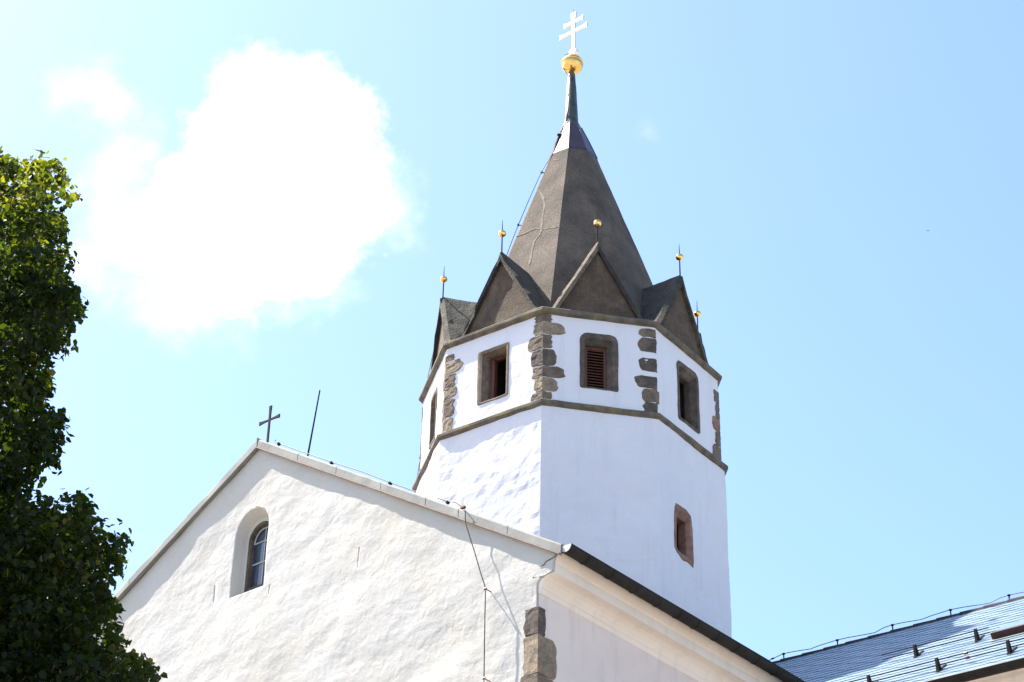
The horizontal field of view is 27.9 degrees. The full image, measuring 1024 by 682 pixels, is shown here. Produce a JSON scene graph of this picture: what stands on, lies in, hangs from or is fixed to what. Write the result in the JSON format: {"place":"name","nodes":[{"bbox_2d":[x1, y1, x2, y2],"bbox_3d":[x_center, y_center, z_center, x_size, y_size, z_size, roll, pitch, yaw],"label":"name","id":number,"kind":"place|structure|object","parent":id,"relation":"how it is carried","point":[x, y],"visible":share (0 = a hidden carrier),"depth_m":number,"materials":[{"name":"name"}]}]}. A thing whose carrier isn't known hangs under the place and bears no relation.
{"place":"outdoors","nodes":[
{"label":"outdoors","id":0,"kind":"place"},
{"bbox_2d":[0,0,1023,661],"label":"sky","id":1,"kind":"structure","parent":0,"point":[278,196],"materials":[{"name":"blue"}]},
{"bbox_2d":[770,592,1023,659],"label":"ridge conductor","id":2,"kind":"object","parent":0,"point":[892,625],"visible":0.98,"depth_m":38.24,"materials":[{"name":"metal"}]},
{"label":"ground","id":3,"kind":"structure","parent":0,"visible":0},
{"bbox_2d":[0,146,167,681],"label":"lime tree","id":4,"kind":"object","parent":3,"relation":"on","point":[51,638],"visible":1,"depth_m":17.46,"materials":[{"name":"green plant"}]},
{"bbox_2d":[93,438,804,681],"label":"church nave","id":5,"kind":"structure","parent":3,"relation":"on","point":[266,562],"depth_m":32.81,"materials":[{"name":"paint"}]},
{"bbox_2d":[244,521,268,591],"bbox_3d":[-4.280,3.671,35.236,0.553,1.289,0.486,1,-32,0],"label":"window","id":6,"kind":"structure","parent":5,"relation":"in","point":[255,569],"depth_m":35.33,"materials":[{"name":"glass"}]},
{"bbox_2d":[259,405,279,442],"bbox_3d":[-4.340,1.567,36.712,0.510,0.950,0.025,-23,-40,33],"label":"roof cross","id":7,"kind":"object","parent":5,"relation":"on","point":[269,421],"visible":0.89,"depth_m":36.77,"materials":[{"name":"metal"}]},
{"bbox_2d":[307,390,320,455],"bbox_3d":[-3.607,1.680,36.998,0.270,1.772,0.097,-27,-42,37],"label":"lightning rod","id":8,"kind":"object","parent":5,"relation":"on","point":[313,424],"visible":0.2,"depth_m":37.06,"materials":[{"name":"metal"}]},
{"bbox_2d":[274,440,490,681],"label":"lightning conductor","id":9,"kind":"object","parent":5,"relation":"attached to","point":[446,502],"visible":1,"depth_m":32.06,"materials":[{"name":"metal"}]},
{"bbox_2d":[412,71,731,637],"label":"church tower","id":10,"kind":"structure","parent":3,"relation":"on","point":[569,394],"depth_m":41.79,"materials":[{"name":"paint"}]},
{"bbox_2d":[428,386,437,449],"bbox_3d":[-1.547,1.639,43.602,0.283,1.293,0.613,9,-33,-12],"label":"window","id":11,"kind":"structure","parent":10,"relation":"in","point":[433,405],"depth_m":43.72,"materials":[{"name":"stone"}]},
{"bbox_2d":[440,274,447,298],"bbox_3d":[-1.514,-1.253,45.496,0.170,0.980,0.170,1,-32,0],"label":"finial","id":12,"kind":"object","parent":10,"relation":"attached to","point":[443,279],"visible":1,"depth_m":45.50,"materials":[{"name":"metal"}]},
{"bbox_2d":[477,342,508,404],"bbox_3d":[-0.308,0.736,42.203,0.799,1.300,0.323,-20,-38,30],"label":"window","id":13,"kind":"structure","parent":10,"relation":"in","point":[488,360],"depth_m":42.31,"materials":[{"name":"stone"}]},
{"bbox_2d":[417,52,571,474],"bbox_3d":[-0.343,-2.054,46.769,3.322,11.834,0.516,-3,-33,7],"label":"tower conductor","id":14,"kind":"object","parent":10,"relation":"attached to","point":[558,134],"visible":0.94,"depth_m":47.52,"materials":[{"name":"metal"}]},
{"bbox_2d":[498,220,505,251],"bbox_3d":[-0.211,-2.189,43.975,0.170,0.980,0.170,1,-32,0],"label":"finial","id":15,"kind":"object","parent":10,"relation":"attached to","point":[502,233],"visible":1,"depth_m":43.98,"materials":[{"name":"metal"}]},
{"bbox_2d":[561,54,583,74],"bbox_3d":[1.458,-6.686,49.767,0.560,0.524,0.560,1,-32,0],"label":"gilded orb","id":16,"kind":"object","parent":10,"relation":"on","point":[573,62],"visible":1,"depth_m":49.57,"materials":[{"name":"gold metal"}]},
{"bbox_2d":[560,10,587,53],"bbox_3d":[1.507,-7.516,50.294,0.840,1.490,0.100,-23,-40,33],"label":"spire cross","id":17,"kind":"object","parent":16,"relation":"on","point":[574,50],"visible":1,"depth_m":50.36,"materials":[{"name":"metal"}]},
{"bbox_2d":[594,209,600,241],"bbox_3d":[1.811,-2.389,43.589,0.170,0.980,0.170,1,-32,0],"label":"finial","id":18,"kind":"object","parent":10,"relation":"attached to","point":[597,223],"visible":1,"depth_m":43.60,"materials":[{"name":"metal"}]},
{"bbox_2d":[580,333,618,391],"bbox_3d":[1.742,0.477,41.792,0.811,1.344,0.283,7,-33,-9],"label":"window","id":19,"kind":"structure","parent":10,"relation":"in","point":[605,344],"depth_m":41.82,"materials":[{"name":"stone"}]},
{"bbox_2d":[676,246,682,275],"bbox_3d":[3.635,-1.706,44.600,0.170,0.980,0.170,1,-32,0],"label":"finial","id":20,"kind":"object","parent":10,"relation":"attached to","point":[679,257],"visible":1,"depth_m":44.60,"materials":[{"name":"metal"}]},
{"bbox_2d":[674,503,693,567],"bbox_3d":[3.295,3.843,40.587,0.240,1.213,0.701,-20,-38,30],"label":"window","id":21,"kind":"structure","parent":10,"relation":"in","point":[682,518],"depth_m":40.67,"materials":[{"name":"red stone"}]},
{"bbox_2d":[676,360,699,433],"bbox_3d":[3.559,1.180,42.788,0.283,1.461,0.874,-20,-38,30],"label":"window","id":22,"kind":"structure","parent":10,"relation":"in","point":[686,376],"depth_m":42.97,"materials":[{"name":"stone"}]},
{"bbox_2d":[694,309,700,326],"bbox_3d":[4.188,-0.500,46.481,0.170,0.980,0.170,1,-32,0],"label":"finial","id":23,"kind":"object","parent":10,"relation":"attached to","point":[697,313],"visible":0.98,"depth_m":46.48,"materials":[{"name":"metal"}]},
{"bbox_2d":[773,596,1023,681],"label":"slate roofed building","id":24,"kind":"structure","parent":3,"relation":"on","point":[852,660],"depth_m":35.53,"materials":[{"name":"tile"}]},
{"bbox_2d":[881,627,989,659],"bbox_3d":[7.183,5.191,34.716,1.986,0.262,0.338,-21,-39,31],"label":"snow guard","id":25,"kind":"object","parent":24,"relation":"on","point":[975,636],"visible":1,"depth_m":34.67,"materials":[{"name":"metal"}]},
{"bbox_2d":[849,638,1023,681],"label":"snow guard","id":26,"kind":"object","parent":24,"relation":"on","point":[1009,648],"visible":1,"depth_m":32.80,"materials":[{"name":"metal"}]},
{"bbox_2d":[989,620,1023,641],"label":"roof window","id":27,"kind":"structure","parent":24,"relation":"on","point":[1009,630],"depth_m":33.68,"materials":[{"name":"metal"}]}
]}

